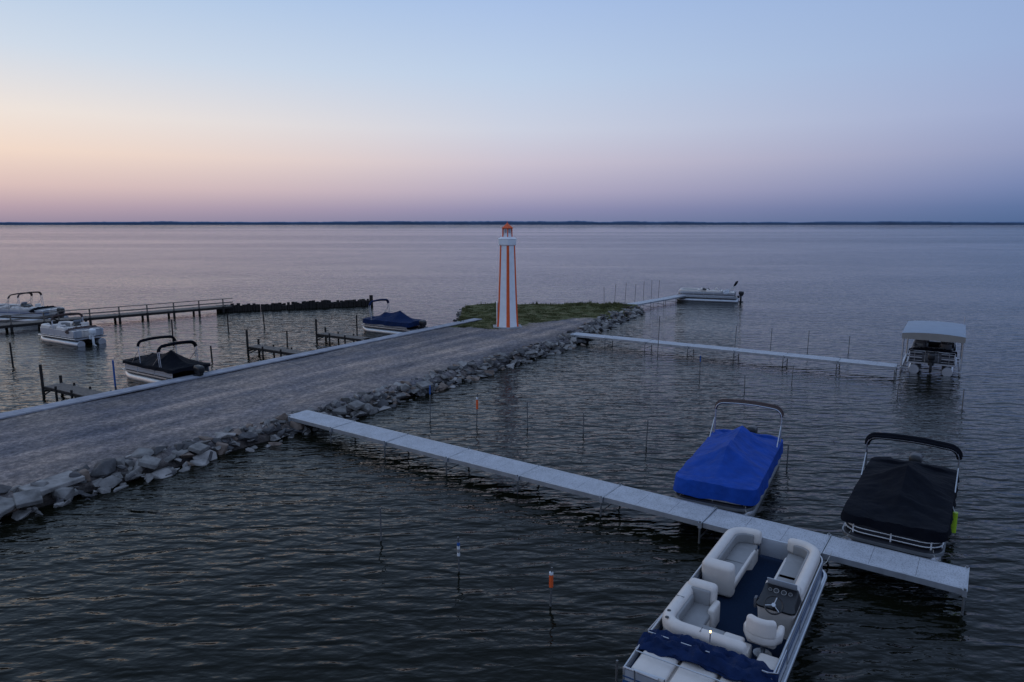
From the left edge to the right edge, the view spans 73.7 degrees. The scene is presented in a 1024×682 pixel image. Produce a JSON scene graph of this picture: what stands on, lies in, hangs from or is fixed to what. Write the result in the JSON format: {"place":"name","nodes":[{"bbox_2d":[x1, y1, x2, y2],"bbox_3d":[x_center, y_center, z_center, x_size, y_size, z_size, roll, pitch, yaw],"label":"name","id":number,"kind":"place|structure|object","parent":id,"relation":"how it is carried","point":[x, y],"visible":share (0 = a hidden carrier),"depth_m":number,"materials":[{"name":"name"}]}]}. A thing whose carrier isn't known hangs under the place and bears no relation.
{"place":"outdoors","nodes":[
{"label":"outdoors","id":0,"kind":"place"},
{"bbox_2d":[0,225,1023,681],"bbox_3d":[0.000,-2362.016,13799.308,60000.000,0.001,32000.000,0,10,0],"label":"water","id":1,"kind":"structure","parent":0,"point":[276,563],"depth_m":26.33,"materials":[{"name":"blue liquid"}]},
{"bbox_2d":[9,342,13,365],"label":"mooring pole","id":2,"kind":"object","parent":1,"relation":"in","point":[10,347],"visible":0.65,"depth_m":43.79,"materials":[{"name":"brown wood"}]},
{"bbox_2d":[0,291,67,321],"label":"pontoon boat","id":3,"kind":"object","parent":1,"relation":"on","point":[16,308],"visible":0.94,"depth_m":63.55,"materials":[{"name":"metal"}]},
{"bbox_2d":[39,364,102,400],"bbox_3d":[-22.532,2.714,35.136,4.517,2.750,1.050,6,11,31],"label":"finger dock","id":4,"kind":"object","parent":1,"relation":"on","point":[72,391],"visible":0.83,"depth_m":35.23,"materials":[{"name":"grey wood"}]},
{"bbox_2d":[38,313,106,346],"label":"pontoon boat","id":5,"kind":"object","parent":1,"relation":"on","point":[77,333],"visible":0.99,"depth_m":51.79,"materials":[{"name":"metal"}]},
{"bbox_2d":[112,360,115,386],"bbox_3d":[-22.260,2.548,38.315,0.095,3.000,0.093,4,11,22],"label":"mooring pole","id":6,"kind":"object","parent":1,"relation":"in","point":[113,367],"visible":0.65,"depth_m":38.16,"materials":[{"name":"blue metal"}]},
{"bbox_2d":[0,298,232,331],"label":"timber pier","id":7,"kind":"structure","parent":1,"relation":"in","point":[90,318],"depth_m":63.45,"materials":[{"name":"wood"}]},
{"bbox_2d":[122,335,210,382],"bbox_3d":[-19.834,1.206,39.414,6.586,2.786,2.504,6,12,33],"label":"pontoon boat","id":8,"kind":"object","parent":1,"relation":"on","point":[156,367],"visible":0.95,"depth_m":38.83,"materials":[{"name":"fabric"}]},
{"bbox_2d":[0,318,481,418],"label":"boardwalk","id":9,"kind":"structure","parent":1,"relation":"in","point":[28,410],"depth_m":37.76,"materials":[{"name":"grey concrete"}]},
{"bbox_2d":[245,330,306,357],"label":"finger dock","id":10,"kind":"object","parent":1,"relation":"on","point":[273,349],"visible":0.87,"depth_m":46.52,"materials":[{"name":"brown wood"}]},
{"bbox_2d":[218,295,372,311],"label":"timber breakwater","id":11,"kind":"object","parent":1,"relation":"in","point":[302,305],"visible":0.34,"depth_m":73.38,"materials":[{"name":"brown wood"}]},
{"bbox_2d":[0,303,637,516],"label":"gravel causeway","id":12,"kind":"structure","parent":1,"relation":"in","point":[35,446],"depth_m":33.18,"materials":[{"name":"gravel"}]},
{"bbox_2d":[493,222,521,328],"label":"lighthouse","id":13,"kind":"object","parent":12,"relation":"on","point":[506,313],"visible":0.98,"depth_m":54.92,"materials":[{"name":"white paint"}]},
{"bbox_2d":[458,300,633,328],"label":"grass","id":14,"kind":"structure","parent":12,"relation":"on","point":[603,307],"depth_m":66.36,"materials":[{"name":"green plant"}]},
{"bbox_2d":[0,305,645,522],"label":"riprap rocks","id":15,"kind":"object","parent":1,"relation":"in","point":[60,488],"visible":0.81,"depth_m":27.89,"materials":[{"name":"stone"}]},
{"bbox_2d":[315,319,369,343],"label":"finger dock","id":16,"kind":"object","parent":1,"relation":"on","point":[337,335],"visible":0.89,"depth_m":52.02,"materials":[{"name":"brown wood"}]},
{"bbox_2d":[356,315,357,335],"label":"mooring pole","id":17,"kind":"object","parent":1,"relation":"in","point":[356,327],"visible":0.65,"depth_m":55.33,"materials":[{"name":"brown wood"}]},
{"bbox_2d":[379,507,381,540],"bbox_3d":[-3.770,5.997,19.720,0.046,2.500,0.046,-4,11,-22],"label":"mooring pole","id":18,"kind":"object","parent":1,"relation":"in","point":[380,524],"visible":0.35,"depth_m":19.59,"materials":[{"name":"grey metal"}]},
{"bbox_2d":[362,299,427,334],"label":"pontoon boat","id":19,"kind":"object","parent":1,"relation":"on","point":[389,323],"visible":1,"depth_m":56.33,"materials":[{"name":"fabric"}]},
{"bbox_2d":[429,385,430,420],"bbox_3d":[-3.775,3.604,31.576,0.088,3.201,0.067,0,10,0],"label":"mooring pole","id":20,"kind":"object","parent":1,"relation":"in","point":[430,399],"visible":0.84,"depth_m":31.40,"materials":[{"name":"blue metal"}]},
{"bbox_2d":[457,537,459,571],"bbox_3d":[-1.395,6.316,17.979,0.087,2.461,0.076,0,10,0],"label":"mooring pole","id":21,"kind":"object","parent":1,"relation":"in","point":[458,548],"visible":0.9,"depth_m":17.81,"materials":[{"name":"grey plastic"}]},
{"bbox_2d":[476,394,477,423],"bbox_3d":[-1.608,3.826,31.087,0.157,2.932,0.095,0,10,0],"label":"mooring pole","id":22,"kind":"object","parent":1,"relation":"in","point":[476,407],"visible":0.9,"depth_m":30.90,"materials":[{"name":"orange paint"}]},
{"bbox_2d":[549,567,552,606],"bbox_3d":[0.916,6.581,16.351,0.126,2.491,0.095,0,10,0],"label":"mooring pole","id":23,"kind":"object","parent":1,"relation":"in","point":[550,581],"visible":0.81,"depth_m":16.17,"materials":[{"name":"orange paint"}]},
{"bbox_2d":[615,660,617,681],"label":"mooring pole","id":24,"kind":"object","parent":1,"relation":"in","point":[616,674],"visible":1,"depth_m":13.22,"materials":[{"name":"grey metal"}]},
{"bbox_2d":[288,410,969,615],"bbox_3d":[0.613,5.737,23.712,25.230,2.660,1.370,7,12,35],"label":"aluminum dock","id":25,"kind":"object","parent":1,"relation":"in","point":[929,572],"visible":0.89,"depth_m":20.64,"materials":[{"name":"grey metal"}]},
{"bbox_2d":[646,420,648,446],"bbox_3d":[5.490,4.512,28.009,0.137,2.622,0.050,0,10,0],"label":"mooring pole","id":26,"kind":"object","parent":1,"relation":"in","point":[647,433],"visible":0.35,"depth_m":27.87,"materials":[{"name":"grey metal"}]},
{"bbox_2d":[626,294,685,306],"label":"aluminum dock","id":27,"kind":"object","parent":1,"relation":"in","point":[650,301],"visible":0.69,"depth_m":76.45,"materials":[{"name":"silver metal"}]},
{"bbox_2d":[657,316,659,355],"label":"mooring pole","id":28,"kind":"object","parent":1,"relation":"in","point":[658,334],"visible":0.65,"depth_m":46.97,"materials":[{"name":"grey metal"}]},
{"bbox_2d":[676,281,743,302],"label":"pontoon boat","id":29,"kind":"object","parent":1,"relation":"on","point":[703,294],"visible":0.98,"depth_m":79.74,"materials":[{"name":"metal"}]},
{"bbox_2d":[669,399,783,516],"bbox_3d":[7.664,3.933,23.604,2.673,2.766,7.456,5,11,28],"label":"pontoon boat","id":30,"kind":"object","parent":1,"relation":"on","point":[734,470],"visible":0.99,"depth_m":21.93,"materials":[{"name":"fabric"}]},
{"bbox_2d":[622,527,831,681],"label":"pontoon boat","id":31,"kind":"object","parent":1,"relation":"on","point":[741,606],"visible":1,"depth_m":14.00,"materials":[{"name":"leather"}]},
{"bbox_2d":[571,332,897,377],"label":"aluminum dock","id":32,"kind":"object","parent":1,"relation":"in","point":[787,355],"visible":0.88,"depth_m":45.51,"materials":[{"name":"silver metal"}]},
{"bbox_2d":[786,444,788,466],"bbox_3d":[10.330,5.030,25.703,0.048,2.380,0.047,-4,11,-22],"label":"mooring pole","id":33,"kind":"object","parent":1,"relation":"in","point":[787,456],"visible":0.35,"depth_m":25.55,"materials":[{"name":"grey metal"}]},
{"bbox_2d":[839,432,962,563],"bbox_3d":[11.889,4.476,20.662,2.688,2.691,7.239,7,12,35],"label":"pontoon boat","id":34,"kind":"object","parent":1,"relation":"on","point":[900,505],"visible":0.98,"depth_m":19.31,"materials":[{"name":"fabric"}]},
{"bbox_2d":[950,507,957,532],"bbox_3d":[12.616,5.061,19.482,0.147,0.825,0.166,-8,13,-41],"label":"boat fender","id":35,"kind":"object","parent":34,"relation":"attached to","point":[953,525],"visible":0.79,"depth_m":19.43,"materials":[{"name":"plastic"}]},
{"bbox_2d":[906,339,956,376],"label":"pontoon boat","id":36,"kind":"object","parent":1,"relation":"on","point":[933,353],"visible":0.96,"depth_m":41.75,"materials":[{"name":"metal"}]},
{"bbox_2d":[900,316,965,375],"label":"boat lift","id":37,"kind":"object","parent":1,"relation":"in","point":[938,331],"visible":0.88,"depth_m":41.75,"materials":[{"name":"fabric"}]},
{"bbox_2d":[0,221,1023,224],"bbox_3d":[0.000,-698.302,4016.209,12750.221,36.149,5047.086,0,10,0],"label":"distant shoreline","id":38,"kind":"structure","parent":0,"point":[519,223],"depth_m":5597.12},
{"bbox_2d":[0,0,1023,221],"label":"sky","id":39,"kind":"structure","parent":0,"point":[111,110],"materials":[{"name":"blue"}]}
]}

